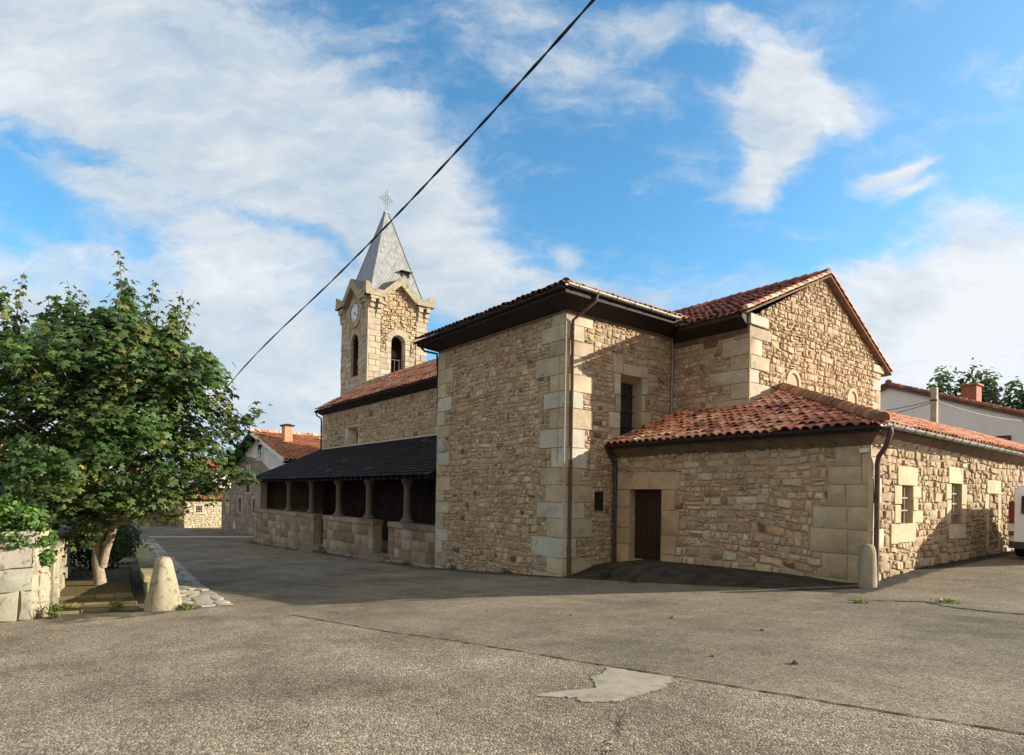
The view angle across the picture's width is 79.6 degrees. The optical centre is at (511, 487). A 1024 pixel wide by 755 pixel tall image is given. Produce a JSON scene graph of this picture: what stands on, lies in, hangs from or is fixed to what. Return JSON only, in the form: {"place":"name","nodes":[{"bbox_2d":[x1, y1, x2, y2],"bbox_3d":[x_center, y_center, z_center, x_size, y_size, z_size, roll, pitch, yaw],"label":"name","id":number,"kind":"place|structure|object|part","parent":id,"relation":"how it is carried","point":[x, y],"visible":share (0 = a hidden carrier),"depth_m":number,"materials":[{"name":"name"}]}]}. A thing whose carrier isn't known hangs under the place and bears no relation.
{"place":"outdoors","nodes":[
{"label":"outdoors","id":0,"kind":"place"},
{"bbox_2d":[140,539,232,609],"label":"path","id":1,"kind":"structure","parent":0,"point":[192,589],"depth_m":17.63,"materials":[{"name":"grey stone"}]},
{"bbox_2d":[147,0,594,484],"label":"overhead cable","id":2,"kind":"object","parent":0,"point":[556,41],"visible":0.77,"depth_m":9.05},
{"bbox_2d":[0,498,1023,754],"bbox_3d":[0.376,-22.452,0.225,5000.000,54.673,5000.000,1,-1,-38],"label":"ground","id":3,"kind":"structure","parent":0,"point":[260,666],"depth_m":6.93,"materials":[{"name":"grey asphalt"}]},
{"bbox_2d":[0,530,50,621],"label":"garden wall","id":4,"kind":"structure","parent":3,"relation":"on","point":[25,585],"depth_m":11.52,"materials":[{"name":"stone"}]},
{"bbox_2d":[0,496,58,566],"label":"ivy","id":5,"kind":"object","parent":4,"relation":"attached to","point":[28,515],"visible":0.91,"depth_m":11.66,"materials":[{"name":"green plant"}]},
{"bbox_2d":[0,507,66,531],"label":"shrub","id":6,"kind":"object","parent":3,"relation":"on","point":[34,528],"visible":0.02,"depth_m":19.44,"materials":[{"name":"green plant"}]},
{"bbox_2d":[44,601,63,618],"bbox_3d":[-8.825,2.323,11.804,0.352,0.368,0.540,1,-1,-10],"label":"weed tuft","id":7,"kind":"object","parent":3,"relation":"on","point":[51,612],"visible":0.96,"depth_m":11.78,"materials":[{"name":"green plant"}]},
{"bbox_2d":[49,522,73,606],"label":"boundary wall","id":8,"kind":"structure","parent":3,"relation":"on","point":[60,570],"depth_m":14.83,"materials":[{"name":"stone"}]},
{"bbox_2d":[46,510,121,536],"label":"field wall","id":9,"kind":"structure","parent":3,"relation":"on","point":[48,521],"depth_m":47.76,"materials":[{"name":"stone"}]},
{"bbox_2d":[53,563,139,614],"bbox_3d":[-12.799,2.991,18.619,2.290,1.063,15.184,1,-1,-32],"label":"planting bed","id":10,"kind":"object","parent":3,"relation":"on","point":[85,593],"visible":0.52,"depth_m":15.14,"materials":[{"name":"soil"}]},
{"bbox_2d":[58,603,79,608],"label":"weed tuft","id":11,"kind":"object","parent":10,"relation":"on","point":[68,605],"visible":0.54,"depth_m":12.95,"materials":[{"name":"green plant"}]},
{"bbox_2d":[70,515,140,569],"bbox_3d":[-15.135,1.965,22.426,2.386,2.699,2.416,1,-1,22],"label":"shrub","id":12,"kind":"object","parent":10,"relation":"on","point":[86,553],"visible":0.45,"depth_m":22.36,"materials":[{"name":"green plant"}]},
{"bbox_2d":[105,596,125,611],"bbox_3d":[-8.162,2.387,12.662,0.366,0.325,0.510,1,-1,-38],"label":"weed tuft","id":13,"kind":"object","parent":10,"relation":"on","point":[113,607],"visible":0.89,"depth_m":12.63,"materials":[{"name":"green plant"}]},
{"bbox_2d":[0,250,272,585],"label":"maple tree","id":14,"kind":"object","parent":10,"relation":"on","point":[113,380],"visible":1,"depth_m":15.55,"materials":[{"name":"green plant"}]},
{"bbox_2d":[77,518,142,563],"bbox_3d":[-17.412,2.283,26.476,2.556,2.230,2.228,1,-1,-1],"label":"shrub","id":15,"kind":"object","parent":3,"relation":"on","point":[129,542],"visible":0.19,"depth_m":26.48,"materials":[{"name":"green plant"}]},
{"bbox_2d":[89,513,146,557],"bbox_3d":[-19.541,2.355,30.356,2.593,2.696,3.162,1,-1,-38],"label":"shrub","id":16,"kind":"object","parent":3,"relation":"on","point":[138,543],"visible":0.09,"depth_m":30.46,"materials":[{"name":"green plant"}]},
{"bbox_2d":[134,544,154,597],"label":"wall","id":17,"kind":"structure","parent":3,"relation":"on","point":[145,558],"depth_m":19.96,"materials":[{"name":"stone"}]},
{"bbox_2d":[126,505,175,525],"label":"roadside wall","id":18,"kind":"structure","parent":3,"relation":"on","point":[150,521],"depth_m":73.33,"materials":[{"name":"stone"}]},
{"bbox_2d":[144,556,181,611],"bbox_3d":[-7.211,2.045,12.691,0.716,1.261,0.740,1,-1,-38],"label":"stone bollard","id":19,"kind":"object","parent":3,"relation":"on","point":[163,593],"visible":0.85,"depth_m":12.53,"materials":[{"name":"beige stone"}]},
{"bbox_2d":[173,601,199,610],"bbox_3d":[-6.690,2.442,12.660,0.570,0.172,0.819,1,-1,-38],"label":"weed tuft","id":20,"kind":"object","parent":3,"relation":"on","point":[187,606],"visible":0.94,"depth_m":12.59,"materials":[{"name":"green plant"}]},
{"bbox_2d":[176,487,226,527],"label":"stone cottage","id":21,"kind":"structure","parent":3,"relation":"on","point":[205,516],"depth_m":71.04,"materials":[{"name":"beige stone"}]},
{"bbox_2d":[193,504,204,513],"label":"window","id":22,"kind":"structure","parent":21,"relation":"in","point":[196,506],"depth_m":70.64,"materials":[{"name":"stone"}]},
{"bbox_2d":[191,457,230,487],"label":"distant house","id":23,"kind":"structure","parent":3,"relation":"on","point":[211,464],"depth_m":90.97,"materials":[{"name":"white paint"}]},
{"bbox_2d":[185,536,253,536],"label":"road marking","id":24,"kind":"object","parent":3,"relation":"on","point":[219,536],"visible":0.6,"depth_m":53.90,"materials":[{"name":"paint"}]},
{"bbox_2d":[221,424,319,534],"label":"stone house","id":25,"kind":"structure","parent":3,"relation":"on","point":[286,444],"depth_m":57.71,"materials":[{"name":"white paint"}]},
{"bbox_2d":[225,494,230,512],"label":"window","id":26,"kind":"structure","parent":25,"relation":"in","point":[227,503],"depth_m":66.00,"materials":[{"name":"stone"}]},
{"bbox_2d":[238,495,242,512],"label":"window","id":27,"kind":"structure","parent":25,"relation":"in","point":[240,499],"depth_m":61.55,"materials":[{"name":"stone"}]},
{"bbox_2d":[245,465,250,493],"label":"window","id":28,"kind":"structure","parent":25,"relation":"in","point":[247,487],"depth_m":59.44,"materials":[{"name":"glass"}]},
{"bbox_2d":[252,496,254,514],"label":"window","id":29,"kind":"structure","parent":25,"relation":"in","point":[253,497],"depth_m":57.82,"materials":[{"name":"stone"}]},
{"bbox_2d":[257,442,263,460],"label":"window","id":30,"kind":"structure","parent":25,"relation":"in","point":[260,448],"depth_m":56.37,"materials":[{"name":"glass"}]},
{"bbox_2d":[592,569,615,578],"bbox_3d":[2.614,2.416,17.370,0.567,0.273,0.879,2,-1,-58],"label":"weed tuft","id":31,"kind":"object","parent":3,"relation":"on","point":[607,574],"visible":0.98,"depth_m":17.31,"materials":[{"name":"green plant"}]},
{"bbox_2d":[536,667,672,702],"bbox_3d":[0.957,1.870,5.781,0.874,0.067,1.332,1,-1,38],"label":"concrete patch","id":32,"kind":"object","parent":3,"relation":"on","point":[614,684],"visible":1,"depth_m":5.73,"materials":[{"name":"grey concrete"}]},
{"bbox_2d":[594,714,624,754],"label":"road crack","id":33,"kind":"object","parent":3,"relation":"on","point":[612,735],"visible":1,"depth_m":4.39,"materials":[{"name":"grey asphalt"}]},
{"bbox_2d":[613,576,641,583],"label":"weed tuft","id":34,"kind":"object","parent":3,"relation":"on","point":[633,581],"visible":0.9,"depth_m":15.98,"materials":[{"name":"green plant"}]},
{"bbox_2d":[253,190,1023,583],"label":"church","id":35,"kind":"structure","parent":3,"relation":"on","point":[563,426],"depth_m":19.71,"materials":[{"name":"stone"}]},
{"bbox_2d":[344,424,359,445],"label":"window","id":36,"kind":"structure","parent":35,"relation":"in","point":[352,433],"depth_m":43.91,"materials":[{"name":"stone"}]},
{"bbox_2d":[609,354,650,439],"bbox_3d":[3.792,-2.851,20.364,2.016,2.896,0.434,1,-1,-38],"label":"window","id":37,"kind":"structure","parent":35,"relation":"in","point":[630,386],"depth_m":20.55,"materials":[{"name":"stone"}]},
{"bbox_2d":[616,472,679,562],"bbox_3d":[4.168,1.014,18.790,0.340,2.988,2.551,1,-1,-38],"label":"doorway","id":38,"kind":"structure","parent":35,"relation":"in","point":[646,512],"depth_m":18.91,"materials":[{"name":"stone"}]},
{"bbox_2d":[889,466,922,543],"bbox_3d":[9.555,0.411,15.009,1.997,1.861,0.254,1,-1,-38],"label":"window","id":39,"kind":"structure","parent":35,"relation":"in","point":[906,491],"depth_m":14.98,"materials":[{"name":"stone"}]},
{"bbox_2d":[945,467,966,538],"bbox_3d":[12.244,0.416,17.089,1.586,1.979,0.260,1,-1,-38],"label":"window","id":40,"kind":"structure","parent":35,"relation":"in","point":[956,492],"depth_m":17.16,"materials":[{"name":"stone"}]},
{"bbox_2d":[983,480,1001,552],"bbox_3d":[14.884,0.879,19.016,1.641,2.224,0.068,1,-1,-38],"label":"door frame","id":41,"kind":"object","parent":35,"relation":"in","point":[994,487],"depth_m":18.93,"materials":[{"name":"stone"}]},
{"bbox_2d":[296,615,1023,733],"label":"road seam","id":42,"kind":"object","parent":3,"relation":"on","point":[719,683],"visible":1,"depth_m":5.54,"materials":[{"name":"black asphalt"}]},
{"bbox_2d":[792,660,799,664],"bbox_3d":[3.008,1.853,6.509,0.080,0.042,0.094,1,-1,25],"label":"loose stone","id":43,"kind":"object","parent":3,"relation":"on","point":[795,662],"visible":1,"depth_m":6.48,"materials":[{"name":"grey stone"}]},
{"bbox_2d":[852,598,870,603],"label":"weed tuft","id":44,"kind":"object","parent":3,"relation":"on","point":[861,601],"visible":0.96,"depth_m":11.07,"materials":[{"name":"green plant"}]},
{"bbox_2d":[857,544,876,587],"bbox_3d":[7.690,1.732,13.304,0.376,1.040,0.374,1,-1,-38],"label":"stone bollard","id":45,"kind":"object","parent":3,"relation":"on","point":[867,567],"visible":0.92,"depth_m":13.17,"materials":[{"name":"beige stone"}]},
{"bbox_2d":[930,387,938,422],"bbox_3d":[20.226,-1.052,29.453,0.300,7.528,0.340,1,-1,-38],"label":"utility pole","id":46,"kind":"object","parent":3,"relation":"on","point":[934,400],"visible":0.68,"depth_m":29.39,"materials":[{"name":"concrete"}]},
{"bbox_2d":[885,401,930,410],"bbox_3d":[17.370,-3.741,30.773,6.358,1.010,0.029,1,-1,24],"label":"overhead wire","id":47,"kind":"object","parent":46,"relation":"attached to","point":[907,406],"visible":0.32,"depth_m":29.91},
{"bbox_2d":[938,401,1020,420],"bbox_3d":[24.332,-3.901,31.549,9.112,0.476,0.026,1,-1,-27],"label":"overhead wire","id":48,"kind":"object","parent":46,"relation":"attached to","point":[978,413],"visible":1,"depth_m":31.23,"materials":[{"name":"grey metal"}]},
{"bbox_2d":[857,600,1021,613],"bbox_3d":[7.681,1.969,10.058,0.774,0.267,3.921,1,-1,-35],"label":"drain channel","id":49,"kind":"object","parent":3,"relation":"on","point":[956,607],"visible":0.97,"depth_m":10.13,"materials":[{"name":"grey concrete"}]},
{"bbox_2d":[925,366,963,396],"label":"distant tree","id":50,"kind":"object","parent":3,"relation":"on","point":[940,384],"visible":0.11,"depth_m":75.07,"materials":[{"name":"green plant"}]},
{"bbox_2d":[930,597,963,603],"bbox_3d":[7.673,1.988,10.819,0.310,0.093,0.424,1,-1,-14],"label":"weed tuft","id":51,"kind":"object","parent":3,"relation":"on","point":[948,600],"visible":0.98,"depth_m":10.81,"materials":[{"name":"green plant"}]},
{"bbox_2d":[880,379,1023,443],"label":"white house","id":52,"kind":"structure","parent":3,"relation":"on","point":[894,396],"depth_m":36.49,"materials":[{"name":"grey paint"}]},
{"bbox_2d":[950,357,1005,404],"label":"distant tree","id":53,"kind":"object","parent":3,"relation":"on","point":[990,392],"visible":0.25,"depth_m":73.46,"materials":[{"name":"green plant"}]},
{"bbox_2d":[994,376,1023,409],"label":"distant tree","id":54,"kind":"object","parent":3,"relation":"on","point":[1015,403],"visible":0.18,"depth_m":73.56,"materials":[{"name":"green plant"}]},
{"bbox_2d":[1008,486,1023,556],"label":"van","id":55,"kind":"object","parent":3,"relation":"on","point":[1016,522],"visible":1,"depth_m":16.65,"materials":[{"name":"white paint"}]},
{"bbox_3d":[13.947,0.801,16.391,0.250,1.330,0.830,1,-1,-38],"label":"rear door","id":56,"kind":"part","parent":55,"relation":"part of","materials":[{"name":"white paint"}]},
{"bbox_2d":[0,0,1023,486],"label":"sky","id":57,"kind":"structure","parent":0,"point":[237,156],"materials":[{"name":"blue"}]}
]}

